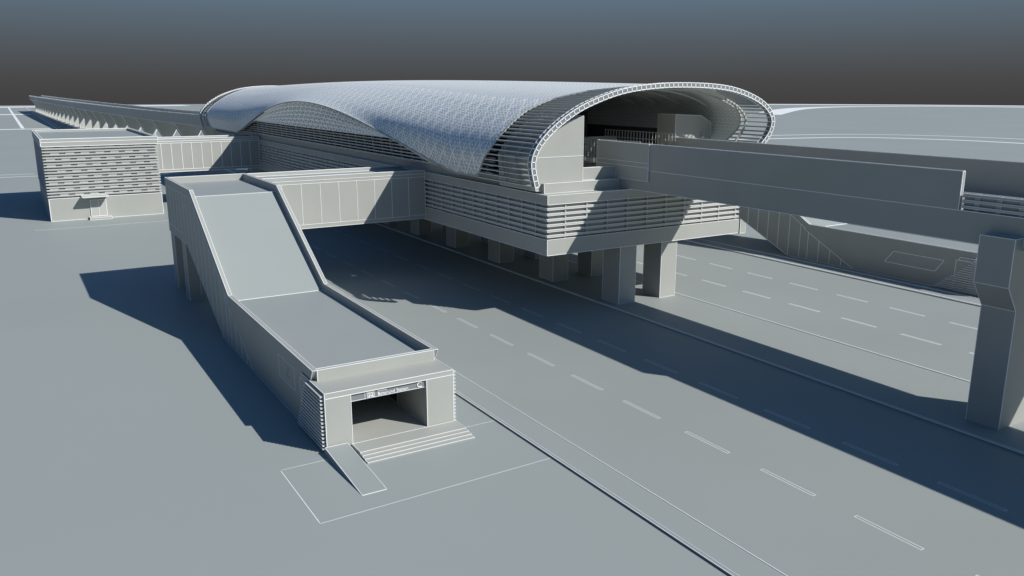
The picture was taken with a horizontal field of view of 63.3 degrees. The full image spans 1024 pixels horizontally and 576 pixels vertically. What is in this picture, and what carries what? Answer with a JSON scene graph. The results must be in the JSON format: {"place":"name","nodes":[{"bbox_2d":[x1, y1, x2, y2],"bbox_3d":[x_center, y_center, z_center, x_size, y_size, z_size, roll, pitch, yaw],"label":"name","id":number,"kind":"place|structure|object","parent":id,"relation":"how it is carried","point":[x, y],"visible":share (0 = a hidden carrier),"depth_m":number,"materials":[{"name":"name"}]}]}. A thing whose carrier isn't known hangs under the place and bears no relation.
{"place":"outdoors","nodes":[
{"label":"outdoors","id":0,"kind":"place"},
{"bbox_2d":[0,104,1023,575],"bbox_3d":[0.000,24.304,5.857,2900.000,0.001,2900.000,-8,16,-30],"label":"ground","id":1,"kind":"structure","parent":0,"point":[148,424],"depth_m":58.07,"materials":[{"name":"concrete"}]},
{"bbox_2d":[41,102,48,115],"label":"viaduct pier","id":2,"kind":"structure","parent":1,"relation":"on","point":[46,109],"depth_m":769.53,"materials":[{"name":"concrete"}]},
{"bbox_2d":[43,102,50,116],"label":"viaduct pier","id":3,"kind":"structure","parent":1,"relation":"on","point":[49,111],"depth_m":743.08,"materials":[{"name":"concrete"}]},
{"bbox_2d":[46,103,53,117],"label":"viaduct pier","id":4,"kind":"structure","parent":1,"relation":"on","point":[52,111],"depth_m":716.90,"materials":[{"name":"concrete"}]},
{"bbox_2d":[49,104,57,118],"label":"viaduct pier","id":5,"kind":"structure","parent":1,"relation":"on","point":[55,113],"depth_m":690.63,"materials":[{"name":"concrete"}]},
{"bbox_2d":[51,104,60,119],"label":"viaduct pier","id":6,"kind":"structure","parent":1,"relation":"on","point":[58,112],"depth_m":664.27,"materials":[{"name":"concrete"}]},
{"bbox_2d":[55,105,64,120],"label":"viaduct pier","id":7,"kind":"structure","parent":1,"relation":"on","point":[62,114],"depth_m":638.14,"materials":[{"name":"concrete"}]},
{"bbox_2d":[58,105,69,122],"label":"viaduct pier","id":8,"kind":"structure","parent":1,"relation":"on","point":[65,114],"depth_m":611.90,"materials":[{"name":"concrete"}]},
{"bbox_2d":[62,106,73,123],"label":"viaduct pier","id":9,"kind":"structure","parent":1,"relation":"on","point":[71,119],"depth_m":585.55,"materials":[{"name":"concrete"}]},
{"bbox_2d":[67,107,78,125],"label":"viaduct pier","id":10,"kind":"structure","parent":1,"relation":"on","point":[76,120],"depth_m":559.41,"materials":[{"name":"concrete"}]},
{"bbox_2d":[72,108,84,127],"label":"viaduct pier","id":11,"kind":"structure","parent":1,"relation":"on","point":[81,119],"depth_m":533.20,"materials":[{"name":"concrete"}]},
{"bbox_2d":[77,109,91,128],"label":"viaduct pier","id":12,"kind":"structure","parent":1,"relation":"on","point":[88,123],"depth_m":506.98,"materials":[{"name":"concrete"}]},
{"bbox_2d":[84,110,99,128],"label":"viaduct pier","id":13,"kind":"structure","parent":1,"relation":"on","point":[95,122],"depth_m":480.65,"materials":[{"name":"concrete"}]},
{"bbox_2d":[31,128,163,221],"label":"service building","id":14,"kind":"structure","parent":1,"relation":"on","point":[100,174],"depth_m":163.28,"materials":[{"name":"concrete"}]},
{"bbox_2d":[90,199,107,216],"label":"door","id":15,"kind":"structure","parent":14,"relation":"in","point":[98,207],"depth_m":163.27,"materials":[{"name":"metal"}]},
{"bbox_2d":[155,135,260,172],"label":"footbridge","id":16,"kind":"object","parent":14,"relation":"attached to","point":[196,153],"visible":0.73,"depth_m":182.51,"materials":[{"name":"concrete"}]},
{"bbox_2d":[91,111,107,127],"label":"viaduct pier","id":17,"kind":"structure","parent":1,"relation":"on","point":[101,120],"depth_m":454.24,"materials":[{"name":"concrete"}]},
{"bbox_2d":[100,113,116,127],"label":"viaduct pier","id":18,"kind":"structure","parent":1,"relation":"on","point":[107,118],"depth_m":427.87,"materials":[{"name":"concrete"}]},
{"bbox_2d":[109,114,126,127],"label":"viaduct pier","id":19,"kind":"structure","parent":1,"relation":"on","point":[119,121],"depth_m":401.60,"materials":[{"name":"concrete"}]},
{"bbox_2d":[121,116,140,130],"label":"viaduct pier","id":20,"kind":"structure","parent":1,"relation":"on","point":[131,122],"depth_m":375.85,"materials":[{"name":"concrete"}]},
{"bbox_2d":[135,118,156,134],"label":"viaduct pier","id":21,"kind":"structure","parent":1,"relation":"on","point":[148,126],"depth_m":350.27,"materials":[{"name":"concrete"}]},
{"bbox_2d":[151,120,176,136],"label":"viaduct pier","id":22,"kind":"structure","parent":1,"relation":"on","point":[166,129],"depth_m":324.66,"materials":[{"name":"concrete"}]},
{"bbox_2d":[164,173,474,494],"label":"station entrance","id":23,"kind":"object","parent":1,"relation":"on","point":[342,375],"visible":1,"depth_m":72.14,"materials":[{"name":"concrete"}]},
{"bbox_2d":[246,166,425,228],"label":"footbridge","id":24,"kind":"object","parent":23,"relation":"attached to","point":[334,197],"visible":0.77,"depth_m":110.90,"materials":[{"name":"concrete"}]},
{"bbox_2d":[299,358,453,446],"bbox_3d":[-12.137,7.589,65.929,10.042,4.492,13.421,-8,16,-30],"label":"doorway","id":25,"kind":"structure","parent":23,"relation":"in","point":[346,421],"depth_m":62.03,"materials":[{"name":"concrete"}]},
{"bbox_2d":[24,107,786,575],"bbox_3d":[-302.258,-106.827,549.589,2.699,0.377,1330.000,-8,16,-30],"label":"kerb","id":26,"kind":"structure","parent":1,"relation":"on","point":[708,543],"depth_m":52.90,"materials":[{"name":"concrete"}]},
{"bbox_2d":[117,127,1023,455],"bbox_3d":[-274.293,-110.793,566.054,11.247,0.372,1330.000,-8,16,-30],"label":"median","id":27,"kind":"object","parent":1,"relation":"on","point":[929,395],"visible":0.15,"depth_m":81.15,"materials":[{"name":"concrete"}]},
{"bbox_2d":[173,123,200,135],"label":"viaduct pier","id":28,"kind":"structure","parent":27,"relation":"on","point":[187,130],"depth_m":299.10,"materials":[{"name":"concrete"}]},
{"bbox_2d":[199,126,214,135],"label":"viaduct pier","id":29,"kind":"structure","parent":27,"relation":"on","point":[206,131],"depth_m":272.57,"materials":[{"name":"concrete"}]},
{"bbox_2d":[248,168,262,172],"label":"viaduct pier","id":30,"kind":"structure","parent":27,"relation":"on","point":[251,170],"depth_m":251.58,"materials":[{"name":"concrete"}]},
{"bbox_2d":[29,95,210,126],"bbox_3d":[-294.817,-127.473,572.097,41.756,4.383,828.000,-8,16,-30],"label":"railway viaduct","id":31,"kind":"object","parent":30,"relation":"on","point":[185,117],"visible":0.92,"depth_m":360.99,"materials":[{"name":"concrete"}]},
{"bbox_2d":[382,221,398,223],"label":"concrete column","id":32,"kind":"structure","parent":27,"relation":"on","point":[392,222],"depth_m":156.38,"materials":[{"name":"concrete"}]},
{"bbox_2d":[411,219,430,234],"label":"concrete column","id":33,"kind":"structure","parent":27,"relation":"on","point":[420,226],"depth_m":144.67,"materials":[{"name":"concrete"}]},
{"bbox_2d":[446,226,468,247],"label":"concrete column","id":34,"kind":"structure","parent":27,"relation":"on","point":[456,238],"depth_m":133.16,"materials":[{"name":"concrete"}]},
{"bbox_2d":[480,236,487,242],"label":"concrete column","id":35,"kind":"structure","parent":27,"relation":"on","point":[484,239],"depth_m":137.39,"materials":[{"name":"concrete"}]},
{"bbox_2d":[488,238,513,262],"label":"concrete column","id":36,"kind":"structure","parent":27,"relation":"on","point":[499,252],"depth_m":121.62,"materials":[{"name":"concrete"}]},
{"bbox_2d":[524,249,539,258],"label":"concrete column","id":37,"kind":"structure","parent":27,"relation":"on","point":[532,254],"depth_m":125.18,"materials":[{"name":"concrete"}]},
{"bbox_2d":[539,254,567,281],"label":"concrete column","id":38,"kind":"structure","parent":27,"relation":"on","point":[553,268],"depth_m":109.98,"materials":[{"name":"concrete"}]},
{"bbox_2d":[577,250,602,275],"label":"concrete column","id":39,"kind":"structure","parent":27,"relation":"on","point":[589,263],"depth_m":113.07,"materials":[{"name":"concrete"}]},
{"bbox_2d":[602,245,636,303],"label":"concrete column","id":40,"kind":"structure","parent":27,"relation":"on","point":[619,275],"depth_m":98.09,"materials":[{"name":"concrete"}]},
{"bbox_2d":[199,80,774,255],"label":"elevated station","id":41,"kind":"object","parent":40,"relation":"on","point":[502,162],"visible":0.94,"depth_m":107.17,"materials":[{"name":"metal"}]},
{"bbox_2d":[642,241,676,297],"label":"concrete column","id":42,"kind":"structure","parent":27,"relation":"on","point":[659,267],"depth_m":101.28,"materials":[{"name":"concrete"}]},
{"bbox_2d":[965,233,1023,429],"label":"viaduct pier","id":43,"kind":"structure","parent":27,"relation":"on","point":[996,396],"depth_m":61.15,"materials":[{"name":"concrete"}]},
{"bbox_2d":[583,137,1023,251],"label":"railway viaduct","id":44,"kind":"object","parent":43,"relation":"on","point":[967,200],"visible":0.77,"depth_m":72.97,"materials":[{"name":"concrete"}]},
{"bbox_2d":[703,206,978,295],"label":"station entrance","id":45,"kind":"object","parent":1,"relation":"on","point":[939,262],"visible":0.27,"depth_m":115.91,"materials":[{"name":"concrete"}]},
{"bbox_2d":[952,257,977,295],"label":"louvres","id":46,"kind":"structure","parent":45,"relation":"in","point":[962,262],"depth_m":103.81,"materials":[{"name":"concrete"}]},
{"bbox_2d":[0,104,1023,523],"bbox_3d":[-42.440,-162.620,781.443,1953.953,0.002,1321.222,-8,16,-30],"label":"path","id":47,"kind":"structure","parent":0,"point":[784,110],"depth_m":805.16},
{"bbox_2d":[0,0,1023,105],"label":"sky","id":48,"kind":"structure","parent":0,"point":[127,52],"materials":[{"name":"grey"}]},
{"bbox_2d":[27,107,1023,575],"bbox_3d":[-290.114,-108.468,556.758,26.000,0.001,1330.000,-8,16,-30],"label":"road","id":49,"kind":"structure","parent":0,"point":[775,513],"depth_m":63.03,"materials":[{"name":"asphalt"}]},
{"bbox_2d":[166,173,1006,575],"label":"road markings","id":50,"kind":"object","parent":49,"relation":"on","point":[766,409],"visible":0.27,"depth_m":75.25,"materials":[{"name":"white paint"}]},
{"bbox_2d":[127,126,980,380],"bbox_3d":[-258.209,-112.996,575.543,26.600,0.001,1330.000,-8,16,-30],"label":"road","id":51,"kind":"structure","parent":0,"point":[951,355],"depth_m":98.10,"materials":[{"name":"asphalt"}]},
{"bbox_2d":[200,132,980,306],"bbox_3d":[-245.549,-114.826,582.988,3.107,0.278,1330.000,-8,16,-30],"label":"pavement","id":52,"kind":"structure","parent":0,"point":[896,284],"depth_m":114.49,"materials":[{"name":"concrete"}]}
]}

